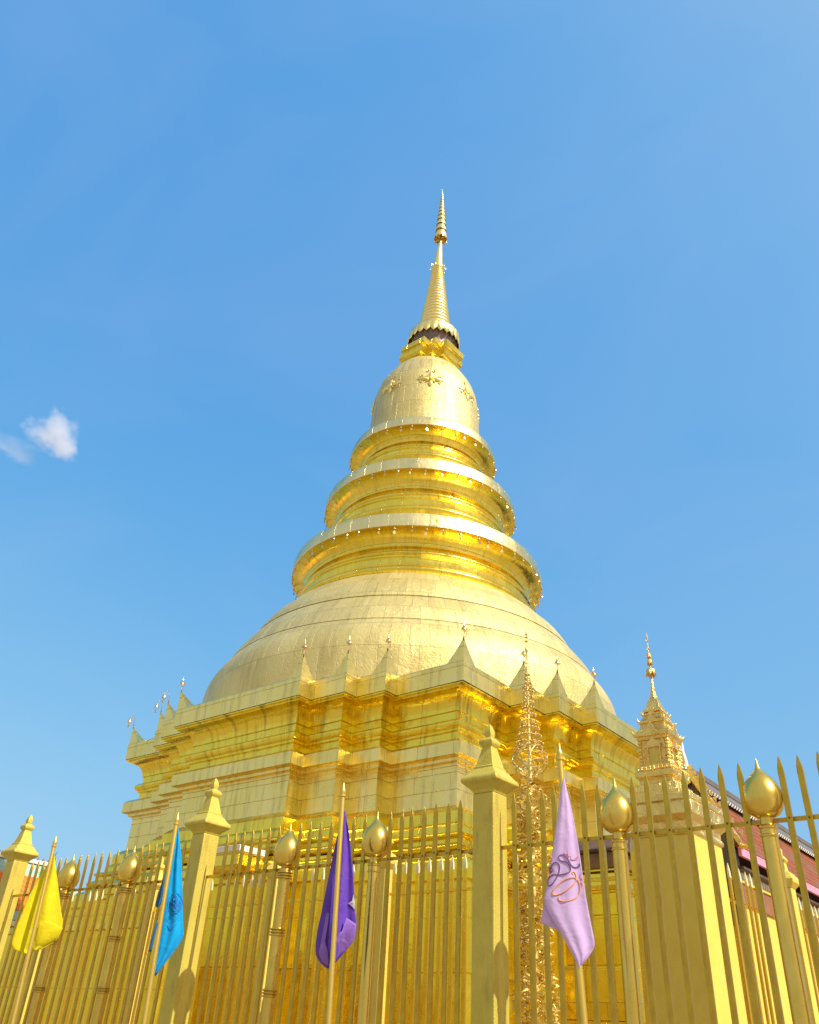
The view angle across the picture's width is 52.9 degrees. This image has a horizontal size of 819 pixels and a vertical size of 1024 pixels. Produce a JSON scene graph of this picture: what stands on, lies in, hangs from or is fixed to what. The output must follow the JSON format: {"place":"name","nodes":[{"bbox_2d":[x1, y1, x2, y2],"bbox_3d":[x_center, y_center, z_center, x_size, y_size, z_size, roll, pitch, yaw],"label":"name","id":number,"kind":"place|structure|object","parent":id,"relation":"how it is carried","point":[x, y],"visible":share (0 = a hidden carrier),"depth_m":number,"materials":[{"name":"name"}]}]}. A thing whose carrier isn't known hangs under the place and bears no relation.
{"place":"outdoors","nodes":[
{"label":"outdoors","id":0,"kind":"place"},
{"bbox_2d":[0,815,38,960],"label":"fence pillar","id":1,"kind":"structure","parent":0,"point":[19,853],"depth_m":12.81,"materials":[{"name":"paint"}]},
{"bbox_2d":[0,841,186,1023],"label":"iron fence","id":2,"kind":"object","parent":1,"relation":"attached to","point":[110,886],"visible":0.73,"depth_m":10.92,"materials":[{"name":"metal"}]},
{"bbox_2d":[15,888,61,1023],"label":"pillar","id":3,"kind":"structure","parent":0,"point":[30,987],"depth_m":14.80,"materials":[{"name":"gold metal"}]},
{"bbox_2d":[41,888,142,1023],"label":"fence","id":4,"kind":"object","parent":3,"relation":"attached to","point":[92,913],"visible":0.3,"depth_m":14.28,"materials":[{"name":"metal"}]},
{"bbox_2d":[0,850,81,927],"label":"temple building","id":5,"kind":"structure","parent":0,"point":[3,860],"depth_m":44.60,"materials":[{"name":"white tile"}]},
{"bbox_2d":[0,919,167,1023],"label":"gilded wall","id":6,"kind":"structure","parent":0,"point":[85,977],"depth_m":17.23,"materials":[{"name":"gold metal"}]},
{"bbox_2d":[122,857,164,1023],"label":"pillar","id":7,"kind":"structure","parent":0,"point":[141,972],"depth_m":13.43,"materials":[{"name":"gold paint"}]},
{"bbox_2d":[158,778,230,1023],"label":"fence pillar","id":8,"kind":"structure","parent":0,"point":[207,825],"depth_m":9.98,"materials":[{"name":"paint"}]},
{"bbox_2d":[249,853,291,1023],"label":"pillar","id":9,"kind":"structure","parent":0,"point":[269,875],"depth_m":11.80,"materials":[{"name":"gold metal"}]},
{"bbox_2d":[137,874,268,1023],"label":"fence","id":10,"kind":"object","parent":9,"relation":"attached to","point":[209,906],"visible":0.27,"depth_m":12.29,"materials":[{"name":"metal"}]},
{"bbox_2d":[370,827,397,1023],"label":"pillar","id":11,"kind":"structure","parent":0,"point":[378,942],"depth_m":10.68,"materials":[{"name":"gold paint"}]},
{"bbox_2d":[286,864,365,1023],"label":"fence","id":12,"kind":"object","parent":11,"relation":"attached to","point":[323,978],"visible":0.2,"depth_m":11.11,"materials":[{"name":"metal"}]},
{"bbox_2d":[384,838,648,1023],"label":"fence","id":13,"kind":"object","parent":11,"relation":"attached to","point":[440,890],"visible":0.41,"depth_m":10.17,"materials":[{"name":"metal"}]},
{"bbox_2d":[0,0,818,891],"label":"sky","id":14,"kind":"structure","parent":0,"point":[218,218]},
{"bbox_2d":[461,724,518,1023],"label":"fence pillar","id":15,"kind":"structure","parent":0,"point":[489,782],"depth_m":7.63,"materials":[{"name":"paint"}]},
{"bbox_2d":[196,800,472,1023],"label":"iron fence","id":16,"kind":"object","parent":15,"relation":"attached to","point":[434,854],"visible":0.92,"depth_m":8.55,"materials":[{"name":"metal"}]},
{"bbox_2d":[502,751,818,1023],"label":"iron fence","id":17,"kind":"object","parent":15,"relation":"attached to","point":[727,825],"visible":0.93,"depth_m":6.69,"materials":[{"name":"metal"}]},
{"bbox_2d":[557,837,645,1023],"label":"wall","id":18,"kind":"structure","parent":0,"point":[602,975],"depth_m":12.18,"materials":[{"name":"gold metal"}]},
{"bbox_2d":[628,633,747,1023],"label":"gate pier","id":19,"kind":"structure","parent":0,"point":[658,738],"depth_m":8.69,"materials":[{"name":"gold paint"}]},
{"bbox_2d":[727,863,784,1023],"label":"fence","id":20,"kind":"object","parent":19,"relation":"attached to","point":[732,900],"visible":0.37,"depth_m":9.99,"materials":[{"name":"metal"}]},
{"bbox_2d":[680,735,818,1023],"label":"temple hall","id":21,"kind":"structure","parent":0,"point":[742,848],"depth_m":32.89,"materials":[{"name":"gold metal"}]},
{"bbox_2d":[780,848,818,1023],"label":"pillar","id":22,"kind":"structure","parent":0,"point":[792,882],"depth_m":10.50,"materials":[{"name":"gold paint"}]},
{"label":"ground","id":23,"kind":"structure","parent":0,"visible":0},
{"bbox_2d":[10,836,62,1023],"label":"flag","id":24,"kind":"object","parent":23,"relation":"on","point":[39,924],"visible":1,"depth_m":11.02,"materials":[{"name":"fabric"}]},
{"bbox_2d":[26,854,79,1023],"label":"onion topped post","id":25,"kind":"object","parent":23,"relation":"on","point":[65,876],"visible":0.73,"depth_m":11.37,"materials":[{"name":"gold metal"}]},
{"bbox_2d":[91,846,141,1023],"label":"onion topped post","id":26,"kind":"object","parent":23,"relation":"on","point":[127,868],"visible":0.92,"depth_m":10.69,"materials":[{"name":"gold metal"}]},
{"bbox_2d":[142,812,183,1023],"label":"flag","id":27,"kind":"object","parent":23,"relation":"on","point":[169,934],"visible":1,"depth_m":9.52,"materials":[{"name":"fabric"}]},
{"bbox_2d":[260,825,300,1023],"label":"onion topped post","id":28,"kind":"object","parent":23,"relation":"on","point":[285,849],"visible":0.98,"depth_m":9.07,"materials":[{"name":"gold metal"}]},
{"bbox_2d":[315,783,355,1023],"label":"flag","id":29,"kind":"object","parent":23,"relation":"on","point":[336,933],"visible":1,"depth_m":8.03,"materials":[{"name":"fabric"}]},
{"bbox_2d":[357,812,387,1023],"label":"onion topped post","id":30,"kind":"object","parent":23,"relation":"on","point":[374,842],"visible":0.98,"depth_m":8.36,"materials":[{"name":"gold metal"}]},
{"bbox_2d":[63,189,687,1023],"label":"chedi","id":31,"kind":"structure","parent":23,"relation":"on","point":[377,665],"depth_m":24.57,"materials":[{"name":"gold metal"}]},
{"bbox_2d":[509,630,559,1023],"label":"filigree mast","id":32,"kind":"object","parent":23,"relation":"on","point":[530,786],"visible":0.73,"depth_m":12.98,"materials":[{"name":"gold metal"}]},
{"bbox_2d":[540,743,594,1023],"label":"flag","id":33,"kind":"object","parent":23,"relation":"on","point":[565,913],"visible":1,"depth_m":6.53,"materials":[{"name":"fabric"}]},
{"bbox_2d":[599,779,642,1023],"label":"onion topped post","id":34,"kind":"object","parent":23,"relation":"on","point":[616,814],"visible":0.98,"depth_m":6.88,"materials":[{"name":"gold metal"}]},
{"bbox_2d":[742,759,812,1023],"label":"onion topped post","id":35,"kind":"object","parent":23,"relation":"on","point":[762,799],"visible":0.98,"depth_m":6.20,"materials":[{"name":"gold metal"}]},
{"bbox_3d":[7.103,8.099,12.680,0.310,4.180,0.310,-21,-40,33],"label":"inner pillar","id":36,"kind":"object","parent":23,"relation":"on","visible":0},
{"bbox_2d":[773,898,818,1011],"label":"fence","id":37,"kind":"object","parent":36,"relation":"attached to","point":[805,930],"visible":0.3,"depth_m":11.72,"materials":[{"name":"metal"}]}
]}

